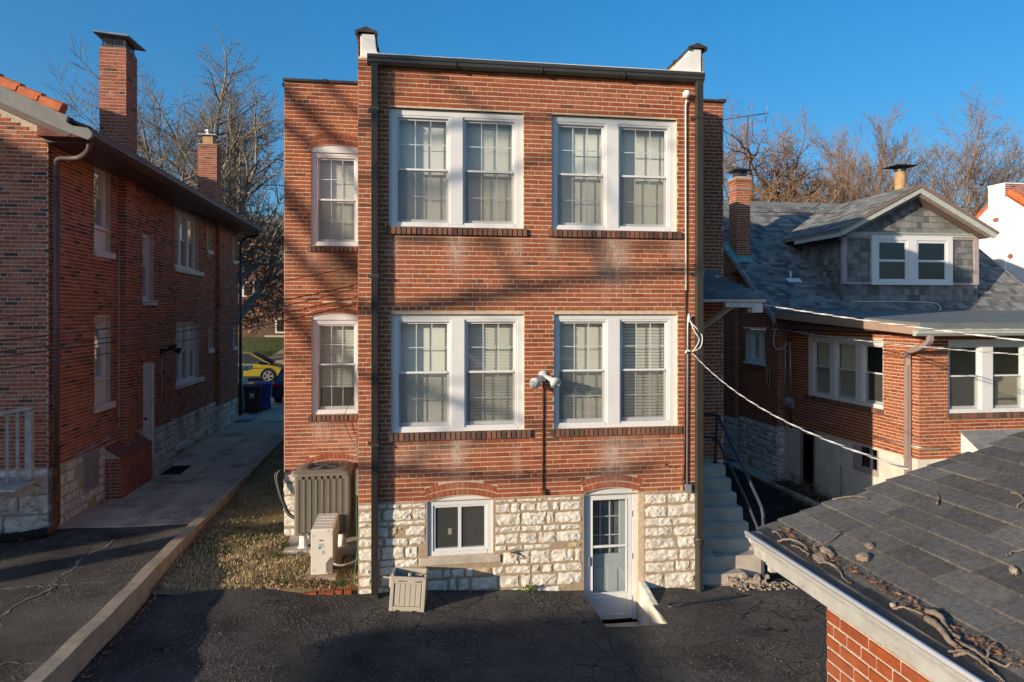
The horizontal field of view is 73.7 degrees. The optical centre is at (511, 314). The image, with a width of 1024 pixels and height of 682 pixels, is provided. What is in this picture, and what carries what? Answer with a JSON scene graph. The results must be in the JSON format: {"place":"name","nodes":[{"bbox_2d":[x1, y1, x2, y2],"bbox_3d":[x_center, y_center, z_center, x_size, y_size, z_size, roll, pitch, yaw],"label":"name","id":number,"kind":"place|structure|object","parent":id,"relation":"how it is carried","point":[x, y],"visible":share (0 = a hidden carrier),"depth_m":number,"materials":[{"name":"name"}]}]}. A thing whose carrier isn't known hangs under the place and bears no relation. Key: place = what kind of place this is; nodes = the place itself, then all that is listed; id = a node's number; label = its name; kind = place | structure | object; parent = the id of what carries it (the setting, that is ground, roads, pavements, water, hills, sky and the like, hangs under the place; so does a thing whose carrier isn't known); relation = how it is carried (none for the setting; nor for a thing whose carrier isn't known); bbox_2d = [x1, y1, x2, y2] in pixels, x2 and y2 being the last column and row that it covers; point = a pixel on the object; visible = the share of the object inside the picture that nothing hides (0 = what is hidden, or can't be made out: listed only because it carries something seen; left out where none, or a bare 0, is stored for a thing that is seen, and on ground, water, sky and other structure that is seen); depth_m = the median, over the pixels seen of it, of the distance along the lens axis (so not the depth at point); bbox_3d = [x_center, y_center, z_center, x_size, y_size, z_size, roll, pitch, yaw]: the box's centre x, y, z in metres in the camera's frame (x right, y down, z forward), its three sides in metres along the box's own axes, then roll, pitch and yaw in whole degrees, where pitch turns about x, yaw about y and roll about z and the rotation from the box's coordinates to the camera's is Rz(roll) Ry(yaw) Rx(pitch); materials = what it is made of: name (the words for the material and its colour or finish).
{"place":"outdoors","nodes":[
{"label":"outdoors","id":0,"kind":"place"},
{"bbox_2d":[0,524,188,681],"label":"drive asphalt","id":1,"kind":"structure","parent":0,"point":[27,635],"depth_m":9.41,"materials":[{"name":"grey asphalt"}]},
{"bbox_2d":[0,406,45,499],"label":"railing","id":2,"kind":"object","parent":1,"relation":"on","point":[16,486],"visible":1,"depth_m":10.87,"materials":[{"name":"white wood"}]},
{"bbox_2d":[0,527,47,543],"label":"drain hose","id":3,"kind":"object","parent":1,"relation":"on","point":[24,535],"visible":1,"depth_m":11.05,"materials":[{"name":"rubber"}]},
{"bbox_2d":[0,527,131,616],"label":"drive crack","id":4,"kind":"object","parent":1,"relation":"on","point":[50,588],"visible":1,"depth_m":9.63,"materials":[{"name":"black asphalt"}]},
{"bbox_2d":[111,525,160,527],"bbox_3d":[-8.551,3.845,23.827,2.340,0.310,24.300,0,0,-9],"label":"walk bed","id":5,"kind":"object","parent":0,"point":[133,526],"visible":0.07,"depth_m":11.86,"materials":[{"name":"concrete"}]},
{"bbox_2d":[58,479,191,528],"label":"walk slab","id":6,"kind":"structure","parent":5,"relation":"on","point":[131,509],"depth_m":12.95,"materials":[{"name":"concrete"}]},
{"bbox_2d":[146,506,216,580],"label":"kerb wall","id":7,"kind":"structure","parent":5,"relation":"on","point":[169,554],"depth_m":10.75,"materials":[{"name":"concrete"}]},
{"bbox_2d":[133,478,235,525],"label":"walk slab","id":8,"kind":"structure","parent":5,"relation":"on","point":[190,501],"depth_m":13.22,"materials":[{"name":"concrete"}]},
{"bbox_2d":[151,453,225,479],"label":"walk slab","id":9,"kind":"structure","parent":5,"relation":"on","point":[200,463],"depth_m":16.75,"materials":[{"name":"concrete"}]},
{"bbox_2d":[161,465,190,474],"bbox_3d":[-7.965,3.656,16.000,0.600,0.016,0.850,0,0,-9],"label":"doormat","id":10,"kind":"object","parent":9,"relation":"on","point":[176,470],"visible":0.59,"depth_m":15.93,"materials":[{"name":"black rubber"}]},
{"bbox_2d":[180,433,251,453],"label":"walk slab","id":11,"kind":"structure","parent":5,"relation":"on","point":[218,443],"depth_m":19.34,"materials":[{"name":"concrete"}]},
{"bbox_2d":[194,452,262,478],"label":"walk slab","id":12,"kind":"structure","parent":5,"relation":"on","point":[231,465],"depth_m":16.55,"materials":[{"name":"concrete"}]},
{"bbox_2d":[208,469,253,511],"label":"kerb wall","id":13,"kind":"structure","parent":5,"relation":"on","point":[224,497],"depth_m":13.84,"materials":[{"name":"concrete"}]},
{"bbox_2d":[213,419,269,433],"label":"walk slab","id":14,"kind":"structure","parent":5,"relation":"on","point":[252,426],"depth_m":22.09,"materials":[{"name":"concrete"}]},
{"bbox_2d":[235,414,259,422],"bbox_3d":[-9.338,3.631,23.945,0.620,0.073,1.728,0,0,-9],"label":"carpet remnant","id":15,"kind":"object","parent":14,"relation":"on","point":[249,418],"visible":0.85,"depth_m":23.81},
{"bbox_2d":[227,432,283,452],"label":"walk slab","id":16,"kind":"structure","parent":5,"relation":"on","point":[257,442],"depth_m":19.43,"materials":[{"name":"concrete"}]},
{"bbox_2d":[238,406,283,418],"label":"walk slab","id":17,"kind":"structure","parent":5,"relation":"on","point":[272,411],"depth_m":25.21,"materials":[{"name":"concrete"}]},
{"bbox_2d":[243,384,262,412],"bbox_3d":[-9.569,3.120,25.220,0.640,1.090,0.832,0,0,-16],"label":"wheeled bin","id":18,"kind":"object","parent":17,"relation":"on","point":[252,395],"visible":1,"depth_m":24.89,"materials":[{"name":"black plastic"}]},
{"bbox_2d":[254,381,272,408],"bbox_3d":[-9.531,3.120,26.136,0.640,1.090,0.832,0,0,-23],"label":"wheeled bin","id":19,"kind":"object","parent":17,"relation":"on","point":[266,395],"visible":0.63,"depth_m":25.85,"materials":[{"name":"blue plastic"}]},
{"bbox_2d":[247,444,278,471],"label":"kerb wall","id":20,"kind":"structure","parent":5,"relation":"on","point":[260,460],"depth_m":16.99,"materials":[{"name":"concrete"}]},
{"bbox_2d":[253,418,283,432],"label":"walk slab","id":21,"kind":"structure","parent":5,"relation":"on","point":[274,425],"depth_m":22.08,"materials":[{"name":"concrete"}]},
{"bbox_2d":[94,337,283,368],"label":"lawn","id":22,"kind":"structure","parent":0,"point":[268,347],"depth_m":54.36,"materials":[{"name":"green plant"}]},
{"bbox_2d":[238,215,283,337],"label":"distant house","id":23,"kind":"structure","parent":22,"relation":"on","point":[271,331],"depth_m":59.35,"materials":[{"name":"brick"}]},
{"bbox_2d":[723,90,842,329],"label":"oak tree","id":24,"kind":"object","parent":22,"relation":"on","point":[751,155],"visible":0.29,"depth_m":48.40,"materials":[{"name":"brown plant"}]},
{"bbox_2d":[723,106,877,203],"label":"oak tree","id":25,"kind":"object","parent":22,"relation":"on","point":[763,183],"visible":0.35,"depth_m":49.06,"materials":[{"name":"brown plant"}]},
{"bbox_2d":[754,97,931,203],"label":"bare tree","id":26,"kind":"object","parent":22,"relation":"on","point":[881,166],"visible":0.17,"depth_m":57.50,"materials":[{"name":"brown plant"}]},
{"bbox_2d":[94,368,346,384],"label":"street","id":27,"kind":"structure","parent":0,"point":[252,379],"depth_m":38.45,"materials":[{"name":"grey asphalt"}]},
{"bbox_2d":[93,122,173,357],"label":"bare tree","id":28,"kind":"object","parent":27,"relation":"on","point":[96,331],"visible":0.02,"depth_m":42.32,"materials":[{"name":"brown plant"}]},
{"bbox_2d":[41,34,283,292],"bbox_3d":[-18.913,-5.371,40.692,13.681,18.133,16.757,0,0,-21],"label":"bare tree","id":29,"kind":"object","parent":27,"relation":"on","point":[141,148],"visible":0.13,"depth_m":36.73,"materials":[{"name":"brown plant"}]},
{"bbox_2d":[238,352,283,380],"bbox_3d":[-14.642,2.889,37.611,4.350,1.611,2.180,0,0,-9],"label":"parked car","id":30,"kind":"object","parent":27,"relation":"on","point":[266,368],"visible":0.39,"depth_m":36.91,"materials":[{"name":"yellow paint"}]},
{"bbox_2d":[150,443,357,594],"bbox_3d":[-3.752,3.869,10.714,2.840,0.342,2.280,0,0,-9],"label":"lawn","id":31,"kind":"structure","parent":0,"point":[178,591],"depth_m":10.31,"materials":[{"name":"plant"}]},
{"bbox_2d":[78,517,356,681],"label":"fallen leaves","id":32,"kind":"object","parent":31,"relation":"on","point":[137,619],"visible":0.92,"depth_m":9.79,"materials":[{"name":"brown plant"}]},
{"bbox_2d":[283,532,357,555],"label":"equipment slab","id":33,"kind":"structure","parent":31,"relation":"on","point":[350,547],"depth_m":11.16,"materials":[{"name":"concrete"}]},
{"bbox_2d":[293,461,353,548],"bbox_3d":[-3.154,3.176,11.494,0.920,1.278,0.760,0,0,-9],"label":"air conditioner","id":34,"kind":"object","parent":33,"relation":"on","point":[323,487],"visible":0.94,"depth_m":11.16,"materials":[{"name":"beige metal"}]},
{"bbox_2d":[276,469,293,518],"bbox_3d":[-3.830,3.066,11.598,0.510,0.806,0.112,0,0,33],"label":"refrigerant pipe","id":35,"kind":"object","parent":34,"relation":"attached to","point":[287,511],"visible":0.89,"depth_m":11.62,"materials":[{"name":"black plastic"}]},
{"bbox_2d":[305,553,341,581],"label":"equipment slab","id":36,"kind":"structure","parent":31,"relation":"on","point":[330,577],"depth_m":10.18,"materials":[{"name":"concrete"}]},
{"bbox_2d":[311,513,338,574],"bbox_3d":[-2.896,3.542,10.583,0.328,0.687,0.820,0,0,-9],"label":"heat pump","id":37,"kind":"object","parent":36,"relation":"on","point":[324,541],"visible":0.98,"depth_m":10.20,"materials":[{"name":"beige metal"}]},
{"bbox_2d":[200,387,346,535],"bbox_3d":[-6.262,3.639,22.459,1.450,0.406,21.700,0,0,-9],"label":"lawn strip","id":38,"kind":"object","parent":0,"point":[274,496],"visible":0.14,"depth_m":13.23,"materials":[{"name":"plant"}]},
{"bbox_2d":[269,348,346,363],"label":"driveway","id":39,"kind":"structure","parent":0,"point":[278,357],"depth_m":50.34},
{"bbox_2d":[96,325,779,583],"bbox_3d":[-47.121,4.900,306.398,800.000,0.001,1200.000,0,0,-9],"label":"terrain","id":40,"kind":"structure","parent":0,"point":[608,552],"depth_m":218.23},
{"bbox_2d":[796,117,1023,214],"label":"bare tree","id":41,"kind":"object","parent":40,"relation":"on","point":[913,172],"visible":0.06,"depth_m":62.63,"materials":[{"name":"brown plant"}]},
{"bbox_2d":[882,81,1023,215],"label":"sycamore tree","id":42,"kind":"object","parent":40,"relation":"on","point":[977,172],"visible":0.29,"depth_m":54.25,"materials":[{"name":"brown plant"}]},
{"bbox_2d":[71,581,826,681],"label":"asphalt ground","id":43,"kind":"structure","parent":0,"point":[620,655],"depth_m":8.50,"materials":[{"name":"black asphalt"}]},
{"bbox_2d":[23,647,76,681],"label":"kerb wall","id":44,"kind":"structure","parent":43,"relation":"on","point":[59,664],"depth_m":7.03,"materials":[{"name":"concrete"}]},
{"bbox_2d":[61,565,157,674],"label":"kerb wall","id":45,"kind":"structure","parent":43,"relation":"on","point":[91,638],"depth_m":8.28,"materials":[{"name":"concrete"}]},
{"bbox_2d":[383,567,427,611],"bbox_3d":[-1.467,3.800,9.400,0.600,0.546,0.393,0,0,-2],"label":"plastic hose box","id":46,"kind":"object","parent":43,"relation":"on","point":[408,588],"visible":0.99,"depth_m":9.24,"materials":[{"name":"beige plastic"}]},
{"bbox_2d":[282,26,766,623],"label":"brick building","id":47,"kind":"structure","parent":43,"relation":"on","point":[498,234],"depth_m":10.31,"materials":[{"name":"brick"}]},
{"bbox_2d":[0,266,355,318],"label":"overhead wire","id":48,"kind":"object","parent":47,"relation":"attached to","point":[167,299],"visible":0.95,"depth_m":9.69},
{"bbox_2d":[0,303,356,369],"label":"overhead wire","id":49,"kind":"object","parent":47,"relation":"attached to","point":[170,342],"visible":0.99,"depth_m":9.40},
{"bbox_2d":[0,297,356,356],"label":"overhead wire","id":50,"kind":"object","parent":47,"relation":"attached to","point":[169,333],"visible":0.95,"depth_m":9.50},
{"bbox_2d":[0,284,357,340],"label":"overhead wire","id":51,"kind":"object","parent":47,"relation":"attached to","point":[168,319],"visible":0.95,"depth_m":9.59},
{"bbox_2d":[0,288,357,351],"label":"overhead wire","id":52,"kind":"object","parent":47,"relation":"attached to","point":[169,327],"visible":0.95,"depth_m":9.53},
{"bbox_2d":[311,152,357,245],"bbox_3d":[-3.103,-2.015,12.103,0.855,1.630,0.217,0,0,-9],"label":"window","id":53,"kind":"structure","parent":47,"relation":"in","point":[334,176],"depth_m":12.16,"materials":[{"name":"white paint"}]},
{"bbox_2d":[312,320,357,413],"bbox_3d":[-3.098,0.925,12.104,0.845,1.650,0.216,0,0,-9],"label":"window","id":54,"kind":"structure","parent":47,"relation":"in","point":[350,340],"depth_m":12.10,"materials":[{"name":"white paint"}]},
{"bbox_2d":[389,107,522,228],"bbox_3d":[-0.822,-2.136,10.132,1.993,1.732,0.258,0,0,-9],"label":"window","id":55,"kind":"structure","parent":47,"relation":"in","point":[440,161],"depth_m":10.17,"materials":[{"name":"white paint"}]},
{"bbox_2d":[391,314,523,432],"bbox_3d":[-0.802,0.854,10.135,1.973,1.732,0.258,0,0,-9],"label":"window","id":56,"kind":"structure","parent":47,"relation":"in","point":[452,334],"depth_m":10.17,"materials":[{"name":"white paint"}]},
{"bbox_2d":[428,495,492,555],"bbox_3d":[-0.760,3.100,10.191,1.005,1.000,0.323,0,0,-9],"label":"window","id":57,"kind":"structure","parent":47,"relation":"in","point":[465,526],"depth_m":10.12,"materials":[{"name":"white paint"}]},
{"bbox_2d":[529,370,560,388],"bbox_3d":[0.471,0.964,10.056,0.472,0.250,0.265,0,0,-9],"label":"floodlight","id":58,"kind":"object","parent":47,"relation":"attached to","point":[535,383],"visible":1,"depth_m":9.98,"materials":[{"name":"white paint"}]},
{"bbox_2d":[593,499,624,592],"bbox_3d":[1.475,3.690,10.571,0.770,1.980,0.072,0,0,-9],"label":"inner door","id":59,"kind":"structure","parent":47,"relation":"in","point":[608,515],"depth_m":10.58,"materials":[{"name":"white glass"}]},
{"bbox_2d":[587,493,632,619],"bbox_3d":[1.495,3.705,10.418,0.717,1.910,0.080,0,0,-9],"label":"storm door","id":60,"kind":"structure","parent":47,"relation":"in","point":[615,604],"depth_m":10.42,"materials":[{"name":"white paint"}]},
{"bbox_2d":[552,115,675,231],"bbox_3d":[1.545,-2.136,10.494,1.989,1.732,0.254,0,0,-9],"label":"window","id":61,"kind":"structure","parent":47,"relation":"in","point":[610,175],"depth_m":10.54,"materials":[{"name":"white glass"}]},
{"bbox_2d":[554,314,675,427],"bbox_3d":[1.564,0.854,10.500,1.968,1.732,0.260,0,0,-9],"label":"window","id":62,"kind":"structure","parent":47,"relation":"in","point":[575,335],"depth_m":10.54,"materials":[{"name":"white paint"}]},
{"bbox_2d":[691,352,908,469],"bbox_3d":[2.553,0.779,7.252,0.017,0.414,6.386,0,0,3],"label":"service cable","id":63,"kind":"object","parent":47,"relation":"attached to","point":[873,457],"visible":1,"depth_m":5.44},
{"bbox_2d":[762,304,1023,341],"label":"service cable","id":64,"kind":"object","parent":47,"relation":"attached to","point":[1014,339],"visible":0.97,"depth_m":9.37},
{"bbox_2d":[639,580,667,625],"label":"pit wall","id":65,"kind":"structure","parent":43,"relation":"on","point":[649,614],"depth_m":10.06,"materials":[{"name":"paint"}]},
{"bbox_2d":[667,596,731,607],"bbox_3d":[2.734,4.190,9.984,1.060,0.046,0.156,0,0,-20],"label":"shovel","id":66,"kind":"object","parent":43,"relation":"on","point":[700,601],"visible":1,"depth_m":9.92,"materials":[{"name":"black metal"}]},
{"bbox_2d":[731,581,797,591],"bbox_3d":[3.929,4.257,10.679,1.006,0.054,0.294,0,0,-9],"label":"rubble","id":67,"kind":"object","parent":43,"relation":"on","point":[753,586],"visible":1,"depth_m":10.68,"materials":[{"name":"concrete"}]},
{"bbox_2d":[744,431,1023,681],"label":"garage","id":68,"kind":"structure","parent":43,"relation":"on","point":[949,559],"depth_m":3.21,"materials":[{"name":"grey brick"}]},
{"bbox_2d":[812,553,827,562],"bbox_3d":[1.504,1.190,3.332,0.064,0.039,0.070,0,0,4],"label":"bark chunk","id":69,"kind":"object","parent":68,"relation":"on","point":[817,557],"visible":0.88,"depth_m":3.32,"materials":[{"name":"brown wood"}]},
{"bbox_2d":[820,544,834,557],"bbox_3d":[1.556,1.173,3.374,0.056,0.034,0.094,0,16,-15],"label":"bark chunk","id":70,"kind":"object","parent":68,"relation":"on","point":[827,550],"visible":0.92,"depth_m":3.36,"materials":[{"name":"brown wood"}]},
{"bbox_2d":[855,552,870,561],"bbox_3d":[1.655,1.147,3.216,0.067,0.046,0.053,0,0,21],"label":"stone chunk","id":71,"kind":"object","parent":68,"relation":"on","point":[862,557],"visible":1,"depth_m":3.20,"materials":[{"name":"beige stone"}]},
{"bbox_2d":[777,527,1023,668],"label":"roof litter","id":72,"kind":"object","parent":68,"relation":"on","point":[981,643],"visible":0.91,"depth_m":2.80,"materials":[{"name":"brown plant"}]},
{"bbox_2d":[922,614,962,648],"bbox_3d":[1.598,1.180,2.547,0.034,0.052,0.232,0,0,1],"label":"branch","id":73,"kind":"object","parent":68,"relation":"on","point":[933,622],"visible":0.96,"depth_m":2.53,"materials":[{"name":"brown plant"}]},
{"bbox_2d":[924,608,961,639],"bbox_3d":[1.639,1.171,2.587,0.037,0.050,0.195,0,0,0],"label":"branch","id":74,"kind":"object","parent":68,"relation":"on","point":[938,615],"visible":0.97,"depth_m":2.59,"materials":[{"name":"brown plant"}]},
{"bbox_2d":[953,651,1004,681],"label":"twig","id":75,"kind":"object","parent":68,"relation":"on","point":[962,653],"visible":1,"depth_m":2.36,"materials":[{"name":"wood"}]},
{"bbox_2d":[954,638,1012,667],"bbox_3d":[1.642,1.186,2.394,0.044,0.025,0.198,0,0,-22],"label":"twig","id":76,"kind":"object","parent":68,"relation":"on","point":[979,653],"visible":1,"depth_m":2.38,"materials":[{"name":"wood"}]},
{"bbox_2d":[984,644,998,666],"bbox_3d":[1.660,1.184,2.371,0.116,0.049,0.028,0,0,-41],"label":"twig","id":77,"kind":"object","parent":68,"relation":"on","point":[990,647],"visible":0.94,"depth_m":2.38,"materials":[{"name":"wood"}]},
{"bbox_2d":[0,0,1023,215],"label":"sky","id":78,"kind":"structure","parent":0,"point":[839,61],"materials":[{"name":"blue"}]},
{"bbox_2d":[602,618,640,626],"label":"pit floor","id":79,"kind":"structure","parent":0,"point":[623,624],"depth_m":10.35,"materials":[{"name":"concrete"}]},
{"bbox_2d":[713,455,830,584],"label":"asphalt alley","id":80,"kind":"structure","parent":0,"point":[776,504],"depth_m":15.54,"materials":[{"name":"black asphalt"}]},
{"bbox_2d":[703,458,769,586],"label":"concrete steps","id":81,"kind":"structure","parent":80,"relation":"on","point":[729,557],"depth_m":11.34,"materials":[{"name":"grey concrete"}]},
{"bbox_2d":[703,413,764,579],"bbox_3d":[3.758,3.049,11.960,0.638,2.462,2.240,0,0,-27],"label":"stair handrail","id":82,"kind":"object","parent":81,"relation":"on","point":[718,420],"visible":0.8,"depth_m":11.71,"materials":[{"name":"black metal"}]},
{"bbox_2d":[723,459,820,506],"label":"alley kerb","id":83,"kind":"structure","parent":80,"relation":"on","point":[758,474],"depth_m":17.61,"materials":[{"name":"concrete"}]},
{"bbox_2d":[759,481,826,505],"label":"litter","id":84,"kind":"object","parent":80,"relation":"on","point":[794,490],"visible":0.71,"depth_m":16.11,"materials":[{"name":"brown wood"}]},
{"bbox_2d":[765,467,836,504],"bbox_3d":[6.890,4.203,16.297,1.500,0.915,2.498,0,0,-9],"label":"dead shrub","id":85,"kind":"object","parent":80,"relation":"on","point":[804,491],"visible":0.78,"depth_m":16.20,"materials":[{"name":"brown plant"}]},
{"bbox_2d":[975,182,1023,283],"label":"stucco house","id":86,"kind":"structure","parent":0,"point":[1002,211],"depth_m":22.50,"materials":[{"name":"white paint"}]},
{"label":"left yard","id":87,"kind":"structure","parent":0,"visible":0},
{"bbox_2d":[0,30,262,541],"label":"brick house","id":88,"kind":"structure","parent":87,"relation":"on","point":[120,425],"depth_m":13.57,"materials":[{"name":"brick"}]},
{"bbox_2d":[94,166,108,250],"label":"window","id":89,"kind":"structure","parent":88,"relation":"in","point":[100,230],"depth_m":13.60,"materials":[{"name":"white paint"}]},
{"bbox_2d":[94,318,108,404],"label":"window","id":90,"kind":"structure","parent":88,"relation":"in","point":[100,378],"depth_m":13.60,"materials":[{"name":"white paint"}]},
{"bbox_2d":[142,232,148,299],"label":"window","id":91,"kind":"structure","parent":88,"relation":"in","point":[145,267],"depth_m":15.93,"materials":[{"name":"white paint"}]},
{"bbox_2d":[143,363,153,453],"bbox_3d":[-8.439,2.320,15.765,0.190,2.360,0.670,0,0,-9],"label":"door","id":92,"kind":"structure","parent":88,"relation":"in","point":[148,369],"depth_m":15.86,"materials":[{"name":"white paint"}]},
{"bbox_2d":[160,344,181,353],"bbox_3d":[-8.313,0.860,16.604,0.394,0.261,0.517,0,0,-9],"label":"floodlight","id":93,"kind":"object","parent":88,"relation":"attached to","point":[174,348],"visible":1,"depth_m":16.49,"materials":[{"name":"black metal"}]},
{"bbox_2d":[175,209,194,269],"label":"window","id":94,"kind":"structure","parent":88,"relation":"in","point":[178,214],"depth_m":18.76,"materials":[{"name":"white paint"}]},
{"bbox_2d":[176,321,195,382],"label":"window","id":95,"kind":"structure","parent":88,"relation":"in","point":[182,359],"depth_m":18.86,"materials":[{"name":"white paint"}]},
{"bbox_2d":[94,28,283,334],"bbox_3d":[-15.531,-6.033,34.528,14.378,19.596,13.200,0,0,45],"label":"oak tree","id":96,"kind":"object","parent":87,"relation":"on","point":[274,247],"visible":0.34,"depth_m":34.28,"materials":[{"name":"brown plant"}]},
{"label":"yard","id":97,"kind":"structure","parent":0,"visible":0},
{"bbox_2d":[723,164,1023,499],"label":"dormer house","id":98,"kind":"structure","parent":97,"relation":"on","point":[903,254],"depth_m":17.73,"materials":[{"name":"red brick"}]},
{"bbox_2d":[723,104,767,174],"bbox_3d":[6.879,-4.614,19.991,1.133,2.829,1.635,0,0,32],"label":"roof antenna","id":99,"kind":"object","parent":98,"relation":"attached to","point":[766,113],"visible":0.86,"depth_m":19.86,"materials":[{"name":"metal"}]},
{"bbox_2d":[748,330,765,363],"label":"window","id":100,"kind":"structure","parent":98,"relation":"in","point":[756,338],"depth_m":19.02,"materials":[{"name":"white paint"}]},
{"bbox_2d":[800,429,815,492],"bbox_3d":[7.292,3.600,16.692,0.150,1.500,0.620,0,0,-9],"label":"basement door","id":101,"kind":"structure","parent":98,"relation":"in","point":[801,432],"depth_m":16.68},
{"bbox_2d":[810,337,882,408],"bbox_3d":[7.530,1.260,15.386,0.118,1.420,2.645,0,0,-9],"label":"window","id":102,"kind":"structure","parent":98,"relation":"in","point":[862,375],"depth_m":15.62,"materials":[{"name":"white paint"}]},
{"bbox_2d":[853,444,878,477],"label":"basement window","id":103,"kind":"structure","parent":98,"relation":"in","point":[871,463],"depth_m":14.65,"materials":[{"name":"white glass"}]},
{"bbox_2d":[780,329,1023,354],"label":"service cable","id":104,"kind":"object","parent":98,"relation":"attached to","point":[913,345],"visible":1,"depth_m":11.55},
{"bbox_2d":[948,340,1023,412],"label":"window","id":105,"kind":"structure","parent":98,"relation":"in","point":[983,379],"depth_m":13.35,"materials":[{"name":"white paint"}]},
{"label":"walk slab","id":106,"kind":"structure","parent":0,"visible":0},
{"bbox_2d":[271,368,283,401],"bbox_3d":[-9.144,2.944,29.852,2.160,1.421,4.650,0,0,-9],"label":"parked car","id":107,"kind":"object","parent":106,"relation":"on","point":[277,391],"visible":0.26,"depth_m":27.53,"materials":[{"name":"blue paint"}]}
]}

